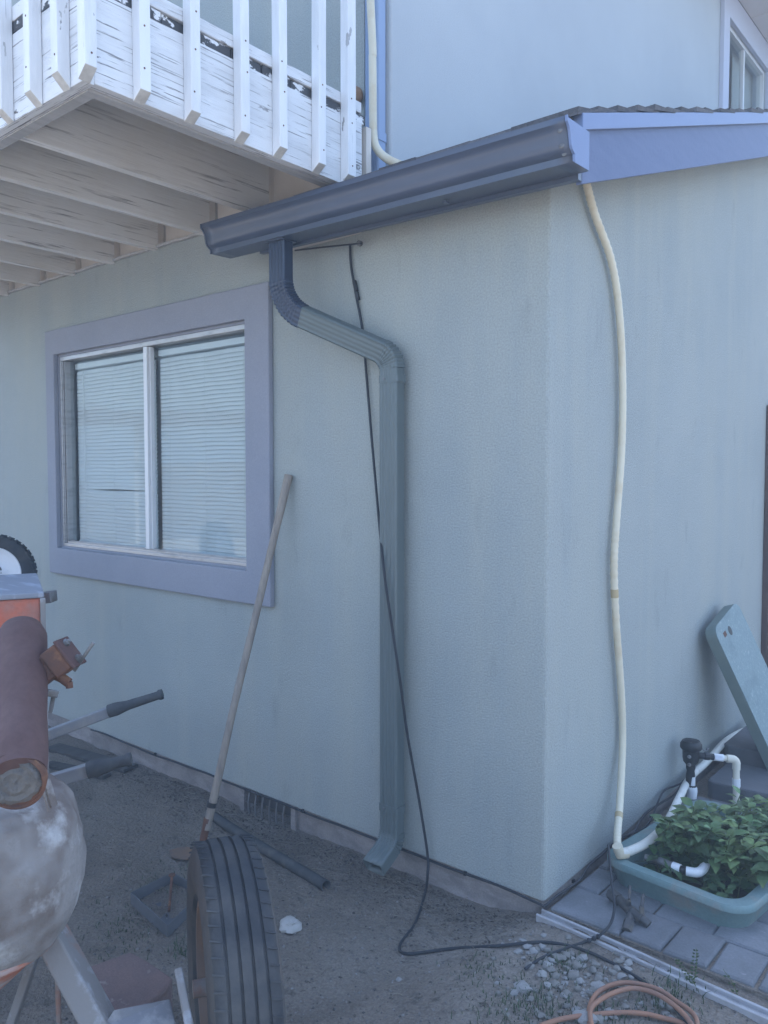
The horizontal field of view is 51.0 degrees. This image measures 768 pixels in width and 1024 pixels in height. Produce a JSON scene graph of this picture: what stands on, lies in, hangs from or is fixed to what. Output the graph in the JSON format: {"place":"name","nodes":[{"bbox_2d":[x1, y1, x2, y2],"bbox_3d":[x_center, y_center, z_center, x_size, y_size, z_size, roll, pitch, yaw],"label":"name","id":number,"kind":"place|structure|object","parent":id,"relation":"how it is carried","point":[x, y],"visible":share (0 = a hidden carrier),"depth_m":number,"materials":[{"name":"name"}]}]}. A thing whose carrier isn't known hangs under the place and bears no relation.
{"place":"outdoors","nodes":[
{"label":"outdoors","id":0,"kind":"place"},
{"bbox_2d":[0,725,767,1023],"bbox_3d":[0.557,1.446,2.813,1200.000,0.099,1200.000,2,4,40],"label":"ground","id":1,"kind":"structure","parent":0,"point":[39,1006],"depth_m":2.80,"materials":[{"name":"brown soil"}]},
{"bbox_2d":[0,534,37,574],"bbox_3d":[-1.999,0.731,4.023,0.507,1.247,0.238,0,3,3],"label":"wheel","id":2,"kind":"object","parent":1,"relation":"on","point":[16,557],"visible":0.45,"depth_m":4.01,"materials":[{"name":"rubber"}]},
{"bbox_2d":[49,761,110,779],"bbox_3d":[-1.648,1.385,4.323,0.423,0.022,0.060,1,3,24],"label":"old board","id":3,"kind":"object","parent":1,"relation":"on","point":[56,765],"visible":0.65,"depth_m":4.34,"materials":[{"name":"grey wood"}]},
{"bbox_2d":[49,743,137,772],"bbox_3d":[-1.649,1.376,4.514,0.667,0.020,0.100,2,3,31],"label":"old board","id":4,"kind":"object","parent":1,"relation":"on","point":[79,754],"visible":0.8,"depth_m":4.55,"materials":[{"name":"grey wood"}]},
{"bbox_2d":[48,689,163,783],"bbox_3d":[-1.571,1.056,2.873,1.552,0.728,0.887,0,3,-1],"label":"wheelbarrow","id":5,"kind":"object","parent":1,"relation":"on","point":[97,767],"visible":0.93,"depth_m":3.22,"materials":[{"name":"grey metal"}]},
{"bbox_2d":[91,953,172,1009],"bbox_3d":[-0.772,1.438,2.367,0.285,0.115,0.222,2,4,40],"label":"paving stone","id":6,"kind":"object","parent":1,"relation":"on","point":[127,980],"visible":0.52,"depth_m":2.37,"materials":[{"name":"red concrete"}]},
{"bbox_2d":[0,573,285,1023],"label":"concrete mixer","id":7,"kind":"object","parent":1,"relation":"on","point":[235,976],"visible":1,"depth_m":1.71,"materials":[{"name":"metal"}]},
{"bbox_2d":[131,873,186,936],"bbox_3d":[-0.792,1.456,2.981,0.301,0.090,0.235,2,4,40],"label":"metal box","id":8,"kind":"object","parent":1,"relation":"on","point":[165,926],"visible":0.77,"depth_m":2.96,"materials":[{"name":"metal"}]},
{"bbox_2d":[169,474,292,859],"bbox_3d":[-0.648,0.641,3.448,0.552,1.606,0.120,-2,3,-30],"label":"long handled shovel","id":9,"kind":"object","parent":1,"relation":"on","point":[181,853],"visible":0.91,"depth_m":3.43,"materials":[{"name":"brown wood"}]},
{"bbox_2d":[212,812,329,890],"bbox_3d":[-0.509,1.431,3.418,0.056,0.057,0.854,-2,4,-41],"label":"black pipe","id":10,"kind":"object","parent":1,"relation":"on","point":[310,876],"visible":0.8,"depth_m":3.31,"materials":[{"name":"grey metal"}]},
{"bbox_2d":[279,915,301,933],"bbox_3d":[-0.329,1.456,2.833,0.082,0.055,0.070,1,3,21],"label":"rock","id":11,"kind":"object","parent":1,"relation":"on","point":[290,924],"visible":1,"depth_m":2.82,"materials":[{"name":"white stone"}]},
{"bbox_2d":[0,0,767,912],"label":"house","id":12,"kind":"structure","parent":1,"relation":"on","point":[172,414],"depth_m":3.54,"materials":[{"name":"paint"}]},
{"bbox_2d":[45,282,273,606],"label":"window","id":13,"kind":"structure","parent":12,"relation":"in","point":[166,453],"depth_m":4.21,"materials":[{"name":"paint"}]},
{"bbox_2d":[0,0,370,295],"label":"balcony","id":14,"kind":"structure","parent":12,"relation":"attached to","point":[129,128],"depth_m":2.95,"materials":[{"name":"paint"}]},
{"bbox_2d":[269,240,405,875],"bbox_3d":[-0.192,0.149,3.217,0.580,2.469,0.163,2,3,36],"label":"downspout","id":15,"kind":"object","parent":12,"relation":"attached to","point":[386,357],"visible":0.99,"depth_m":3.11,"materials":[{"name":"blue paint"}]},
{"bbox_2d":[365,0,385,171],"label":"wall pipe","id":16,"kind":"object","parent":12,"relation":"attached to","point":[377,162],"depth_m":3.35,"materials":[{"name":"metal"}]},
{"bbox_2d":[367,0,400,164],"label":"conduit","id":17,"kind":"object","parent":12,"relation":"attached to","point":[382,154],"visible":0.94,"depth_m":3.28,"materials":[{"name":"white plastic"}]},
{"bbox_2d":[90,729,683,907],"bbox_3d":[-0.261,1.285,3.665,3.314,0.093,1.303,1,3,14],"label":"foundation","id":18,"kind":"object","parent":12,"relation":"attached to","point":[623,837],"visible":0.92,"depth_m":3.36,"materials":[{"name":"grey concrete"}]},
{"bbox_2d":[200,114,589,258],"bbox_3d":[-0.076,-1.129,2.934,1.712,0.144,0.158,2,4,40],"label":"gutter","id":19,"kind":"object","parent":12,"relation":"attached to","point":[551,149],"visible":1,"depth_m":2.73,"materials":[{"name":"metal"}]},
{"bbox_2d":[294,240,687,1023],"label":"hanging cable","id":20,"kind":"object","parent":12,"relation":"hanging from","point":[354,282],"visible":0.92,"depth_m":3.08,"materials":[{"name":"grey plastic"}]},
{"bbox_2d":[582,183,742,858],"bbox_3d":[1.375,0.021,3.563,0.187,2.490,1.950,2,4,40],"label":"drain hose","id":21,"kind":"object","parent":12,"relation":"attached to","point":[620,851],"visible":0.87,"depth_m":3.11,"materials":[{"name":"beige plastic"}]},
{"bbox_2d":[719,0,767,108],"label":"upper window","id":22,"kind":"structure","parent":12,"relation":"in","point":[735,82],"depth_m":6.96,"materials":[{"name":"grey"}]},
{"bbox_2d":[761,405,767,666],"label":"door","id":23,"kind":"structure","parent":12,"relation":"in","point":[764,629],"depth_m":4.76,"materials":[{"name":"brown wood"}]},
{"bbox_2d":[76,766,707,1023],"bbox_3d":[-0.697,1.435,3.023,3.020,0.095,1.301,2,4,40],"label":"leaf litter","id":24,"kind":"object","parent":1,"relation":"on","point":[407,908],"visible":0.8,"depth_m":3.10,"materials":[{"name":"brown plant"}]},
{"bbox_2d":[78,843,721,1023],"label":"weeds","id":25,"kind":"object","parent":1,"relation":"on","point":[502,1001],"visible":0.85,"depth_m":2.41,"materials":[{"name":"green plant"}]},
{"bbox_2d":[510,989,518,996],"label":"pebble","id":26,"kind":"object","parent":1,"relation":"on","point":[514,992],"visible":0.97,"depth_m":2.38,"materials":[{"name":"grey stone"}]},
{"bbox_2d":[513,949,522,953],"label":"pebble","id":27,"kind":"object","parent":1,"relation":"on","point":[518,951],"visible":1,"depth_m":2.61,"materials":[{"name":"grey stone"}]},
{"bbox_2d":[513,980,532,993],"bbox_3d":[0.414,1.425,2.415,0.049,0.027,0.052,-1,3,-24],"label":"cobble","id":28,"kind":"object","parent":1,"relation":"on","point":[520,986],"visible":0.97,"depth_m":2.40,"materials":[{"name":"grey stone"}]},
{"bbox_2d":[522,944,532,949],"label":"pebble","id":29,"kind":"object","parent":1,"relation":"on","point":[527,946],"visible":0.99,"depth_m":2.63,"materials":[{"name":"grey stone"}]},
{"bbox_2d":[524,961,534,969],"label":"pebble","id":30,"kind":"object","parent":1,"relation":"on","point":[528,963],"visible":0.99,"depth_m":2.52,"materials":[{"name":"grey stone"}]},
{"bbox_2d":[526,996,534,1001],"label":"pebble","id":31,"kind":"object","parent":1,"relation":"on","point":[531,998],"visible":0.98,"depth_m":2.36,"materials":[{"name":"grey stone"}]},
{"bbox_2d":[529,947,537,953],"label":"pebble","id":32,"kind":"object","parent":1,"relation":"on","point":[533,950],"visible":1,"depth_m":2.60,"materials":[{"name":"grey stone"}]},
{"bbox_2d":[535,1012,545,1018],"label":"pebble","id":33,"kind":"object","parent":1,"relation":"on","point":[540,1015],"visible":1,"depth_m":2.29,"materials":[{"name":"grey stone"}]},
{"bbox_2d":[536,970,546,977],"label":"pebble","id":34,"kind":"object","parent":1,"relation":"on","point":[542,973],"visible":1,"depth_m":2.47,"materials":[{"name":"grey stone"}]},
{"bbox_2d":[539,943,545,950],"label":"pebble","id":35,"kind":"object","parent":1,"relation":"on","point":[542,946],"visible":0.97,"depth_m":2.62,"materials":[{"name":"grey stone"}]},
{"bbox_2d":[542,996,551,1001],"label":"pebble","id":36,"kind":"object","parent":1,"relation":"on","point":[548,998],"visible":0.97,"depth_m":2.36,"materials":[{"name":"grey stone"}]},
{"bbox_2d":[543,947,550,952],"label":"pebble","id":37,"kind":"object","parent":1,"relation":"on","point":[546,949],"visible":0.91,"depth_m":2.60,"materials":[{"name":"grey stone"}]},
{"bbox_2d":[543,982,551,989],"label":"pebble","id":38,"kind":"object","parent":1,"relation":"on","point":[548,985],"visible":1,"depth_m":2.42,"materials":[{"name":"grey stone"}]},
{"bbox_2d":[543,960,552,966],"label":"pebble","id":39,"kind":"object","parent":1,"relation":"on","point":[547,962],"visible":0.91,"depth_m":2.52,"materials":[{"name":"grey stone"}]},
{"bbox_2d":[545,966,552,972],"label":"pebble","id":40,"kind":"object","parent":1,"relation":"on","point":[548,969],"visible":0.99,"depth_m":2.50,"materials":[{"name":"grey stone"}]},
{"bbox_2d":[549,980,560,988],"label":"pebble","id":41,"kind":"object","parent":1,"relation":"on","point":[554,983],"visible":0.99,"depth_m":2.43,"materials":[{"name":"grey stone"}]},
{"bbox_2d":[552,972,559,979],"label":"pebble","id":42,"kind":"object","parent":1,"relation":"on","point":[555,975],"visible":1,"depth_m":2.46,"materials":[{"name":"grey stone"}]},
{"bbox_2d":[552,953,562,959],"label":"pebble","id":43,"kind":"object","parent":1,"relation":"on","point":[554,955],"visible":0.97,"depth_m":2.56,"materials":[{"name":"grey stone"}]},
{"bbox_2d":[558,984,565,990],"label":"pebble","id":44,"kind":"object","parent":1,"relation":"on","point":[560,987],"visible":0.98,"depth_m":2.42,"materials":[{"name":"grey stone"}]},
{"bbox_2d":[560,992,567,998],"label":"pebble","id":45,"kind":"object","parent":1,"relation":"on","point":[564,996],"visible":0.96,"depth_m":2.38,"materials":[{"name":"grey stone"}]},
{"bbox_2d":[562,951,569,958],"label":"pebble","id":46,"kind":"object","parent":1,"relation":"on","point":[566,953],"visible":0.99,"depth_m":2.57,"materials":[{"name":"grey stone"}]},
{"bbox_2d":[563,1003,569,1007],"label":"pebble","id":47,"kind":"object","parent":1,"relation":"on","point":[566,1005],"visible":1,"depth_m":2.33,"materials":[{"name":"grey stone"}]},
{"bbox_2d":[562,965,570,970],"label":"pebble","id":48,"kind":"object","parent":1,"relation":"on","point":[564,967],"visible":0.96,"depth_m":2.51,"materials":[{"name":"grey stone"}]},
{"bbox_2d":[562,989,573,997],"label":"pebble","id":49,"kind":"object","parent":1,"relation":"on","point":[566,992],"visible":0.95,"depth_m":2.38,"materials":[{"name":"grey stone"}]},
{"bbox_2d":[565,934,571,939],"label":"pebble","id":50,"kind":"object","parent":1,"relation":"on","point":[568,937],"visible":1,"depth_m":2.66,"materials":[{"name":"grey stone"}]},
{"bbox_2d":[524,844,615,969],"bbox_3d":[0.685,1.330,2.704,0.151,0.171,0.632,2,4,40],"label":"drip tube","id":51,"kind":"object","parent":1,"relation":"on","point":[593,938],"visible":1,"depth_m":2.63,"materials":[{"name":"grey"}]},
{"bbox_2d":[567,971,579,979],"bbox_3d":[0.582,1.425,2.477,0.039,0.024,0.038,-8,15,-44],"label":"pebble","id":52,"kind":"object","parent":1,"relation":"on","point":[573,975],"visible":0.96,"depth_m":2.47,"materials":[{"name":"grey stone"}]},
{"bbox_2d":[571,1006,579,1011],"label":"pebble","id":53,"kind":"object","parent":1,"relation":"on","point":[576,1008],"visible":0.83,"depth_m":2.31,"materials":[{"name":"grey stone"}]},
{"bbox_2d":[571,960,583,969],"bbox_3d":[0.604,1.421,2.519,0.037,0.027,0.038,-1,3,-18],"label":"pebble","id":54,"kind":"object","parent":1,"relation":"on","point":[577,965],"visible":1,"depth_m":2.51,"materials":[{"name":"grey stone"}]},
{"bbox_2d":[573,985,581,991],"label":"pebble","id":55,"kind":"object","parent":1,"relation":"on","point":[577,988],"visible":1,"depth_m":2.40,"materials":[{"name":"grey stone"}]},
{"bbox_2d":[576,977,584,984],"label":"pebble","id":56,"kind":"object","parent":1,"relation":"on","point":[580,980],"visible":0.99,"depth_m":2.44,"materials":[{"name":"grey stone"}]},
{"bbox_2d":[577,954,587,961],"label":"pebble","id":57,"kind":"object","parent":1,"relation":"on","point":[582,957],"visible":0.97,"depth_m":2.55,"materials":[{"name":"grey stone"}]},
{"bbox_2d":[572,1008,599,1023],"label":"cobble","id":58,"kind":"object","parent":1,"relation":"on","point":[583,1019],"visible":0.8,"depth_m":2.26,"materials":[{"name":"grey stone"}]},
{"bbox_2d":[589,966,596,973],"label":"pebble","id":59,"kind":"object","parent":1,"relation":"on","point":[593,969],"visible":0.99,"depth_m":2.50,"materials":[{"name":"grey stone"}]},
{"bbox_2d":[590,986,597,992],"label":"pebble","id":60,"kind":"object","parent":1,"relation":"on","point":[593,989],"visible":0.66,"depth_m":2.40,"materials":[{"name":"grey stone"}]},
{"bbox_2d":[591,960,600,967],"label":"pebble","id":61,"kind":"object","parent":1,"relation":"on","point":[595,963],"visible":1,"depth_m":2.51,"materials":[{"name":"grey stone"}]},
{"bbox_2d":[591,980,604,987],"bbox_3d":[0.645,1.425,2.421,0.045,0.025,0.048,-1,3,-24],"label":"cobble","id":62,"kind":"object","parent":1,"relation":"on","point":[597,984],"visible":0.66,"depth_m":2.42,"materials":[{"name":"grey stone"}]},
{"bbox_2d":[594,974,603,980],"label":"pebble","id":63,"kind":"object","parent":1,"relation":"on","point":[597,977],"visible":0.89,"depth_m":2.46,"materials":[{"name":"grey stone"}]},
{"bbox_2d":[596,1015,603,1023],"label":"pebble","id":64,"kind":"object","parent":1,"relation":"on","point":[600,1018],"visible":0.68,"depth_m":2.27,"materials":[{"name":"grey stone"}]},
{"bbox_2d":[602,1007,613,1018],"bbox_3d":[0.644,1.434,2.303,0.038,0.020,0.038,-1,3,-19],"label":"pebble","id":65,"kind":"object","parent":1,"relation":"on","point":[608,1009],"visible":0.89,"depth_m":2.31,"materials":[{"name":"grey stone"}]},
{"bbox_2d":[608,968,616,974],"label":"pebble","id":66,"kind":"object","parent":1,"relation":"on","point":[612,972],"visible":1,"depth_m":2.48,"materials":[{"name":"grey stone"}]},
{"bbox_2d":[614,965,621,971],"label":"pebble","id":67,"kind":"object","parent":1,"relation":"on","point":[617,968],"visible":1,"depth_m":2.49,"materials":[{"name":"grey stone"}]},
{"bbox_2d":[613,958,623,963],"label":"pebble","id":68,"kind":"object","parent":1,"relation":"on","point":[618,960],"visible":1,"depth_m":2.53,"materials":[{"name":"grey stone"}]},
{"bbox_2d":[539,980,699,1023],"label":"garden hose","id":69,"kind":"object","parent":1,"relation":"on","point":[664,996],"visible":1,"depth_m":2.29,"materials":[{"name":"orange rubber"}]},
{"bbox_2d":[617,972,626,978],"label":"pebble","id":70,"kind":"object","parent":1,"relation":"on","point":[620,975],"visible":1,"depth_m":2.46,"materials":[{"name":"grey stone"}]},
{"bbox_2d":[621,1002,629,1009],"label":"pebble","id":71,"kind":"object","parent":1,"relation":"on","point":[625,1006],"visible":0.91,"depth_m":2.33,"materials":[{"name":"grey stone"}]},
{"bbox_2d":[624,959,632,965],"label":"pebble","id":72,"kind":"object","parent":1,"relation":"on","point":[627,962],"visible":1,"depth_m":2.53,"materials":[{"name":"grey stone"}]},
{"bbox_2d":[536,909,767,1023],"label":"edging strip","id":73,"kind":"object","parent":1,"relation":"on","point":[755,1012],"visible":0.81,"depth_m":2.48,"materials":[{"name":"metal"}]},
{"bbox_2d":[675,959,695,985],"bbox_3d":[0.904,1.382,2.401,0.074,0.105,0.010,0,3,-1],"label":"weed sprig","id":74,"kind":"object","parent":73,"relation":"on","point":[687,978],"visible":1,"depth_m":2.40,"materials":[{"name":"green plant"}]},
{"bbox_2d":[659,999,664,1007],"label":"pebble","id":75,"kind":"object","parent":1,"relation":"on","point":[661,1003],"visible":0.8,"depth_m":2.33,"materials":[{"name":"grey stone"}]},
{"bbox_2d":[661,1011,669,1015],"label":"pebble","id":76,"kind":"object","parent":1,"relation":"on","point":[666,1013],"visible":0.8,"depth_m":2.30,"materials":[{"name":"grey stone"}]},
{"bbox_2d":[665,1002,675,1012],"bbox_3d":[0.830,1.430,2.325,0.035,0.024,0.037,0,3,3],"label":"pebble","id":77,"kind":"object","parent":1,"relation":"on","point":[669,1007],"visible":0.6,"depth_m":2.31,"materials":[{"name":"grey stone"}]},
{"bbox_2d":[689,949,698,979],"bbox_3d":[0.934,1.373,2.425,0.033,0.121,0.009,0,3,7],"label":"weed sprig","id":78,"kind":"object","parent":1,"relation":"on","point":[696,963],"visible":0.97,"depth_m":2.42,"materials":[{"name":"green plant"}]},
{"bbox_2d":[723,969,738,994],"bbox_3d":[1.021,1.390,2.366,0.049,0.092,0.006,0,3,4],"label":"weed sprig","id":79,"kind":"object","parent":1,"relation":"on","point":[732,990],"visible":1,"depth_m":2.37,"materials":[{"name":"green plant"}]},
{"bbox_2d":[548,762,767,1000],"bbox_3d":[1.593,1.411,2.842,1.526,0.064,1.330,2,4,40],"label":"paver path","id":80,"kind":"structure","parent":0,"point":[742,958],"depth_m":2.67,"materials":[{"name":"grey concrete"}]},
{"bbox_2d":[606,885,650,932],"bbox_3d":[0.840,1.348,2.758,0.108,0.096,0.206,0,3,-2],"label":"hose manifold","id":81,"kind":"object","parent":80,"relation":"on","point":[627,907],"visible":0.98,"depth_m":2.72,"materials":[{"name":"metal"}]},
{"bbox_2d":[607,800,767,927],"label":"planter tub","id":82,"kind":"object","parent":80,"relation":"on","point":[744,909],"visible":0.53,"depth_m":2.80,"materials":[{"name":"teal plastic"}]},
{"bbox_2d":[635,785,767,898],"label":"leafy plant","id":83,"kind":"object","parent":82,"relation":"in","point":[732,845],"visible":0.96,"depth_m":2.96,"materials":[{"name":"green plant"}]},
{"bbox_2d":[644,854,711,877],"bbox_3d":[1.129,1.291,2.965,0.173,0.035,0.299,10,11,75],"label":"pipe fitting","id":84,"kind":"object","parent":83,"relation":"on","point":[701,869],"visible":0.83,"depth_m":2.91,"materials":[{"name":"white plastic"}]},
{"bbox_2d":[680,737,740,803],"bbox_3d":[1.487,1.220,3.670,0.272,0.366,0.095,0,3,2],"label":"irrigation valve","id":85,"kind":"object","parent":80,"relation":"on","point":[692,754],"visible":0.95,"depth_m":3.65,"materials":[{"name":"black plastic"}]},
{"bbox_2d":[705,604,767,770],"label":"leaning board","id":86,"kind":"object","parent":80,"relation":"on","point":[733,645],"visible":1,"depth_m":3.92,"materials":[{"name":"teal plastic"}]},
{"bbox_2d":[708,763,767,808],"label":"flagstone","id":87,"kind":"object","parent":80,"relation":"on","point":[754,780],"visible":0.7,"depth_m":3.78,"materials":[{"name":"grey concrete"}]},
{"bbox_2d":[723,726,765,768],"bbox_3d":[2.185,1.267,4.077,0.740,0.170,0.560,2,4,40],"label":"flagstone","id":88,"kind":"object","parent":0,"point":[741,745],"visible":0.47,"depth_m":4.06,"materials":[{"name":"grey stone"}]}
]}

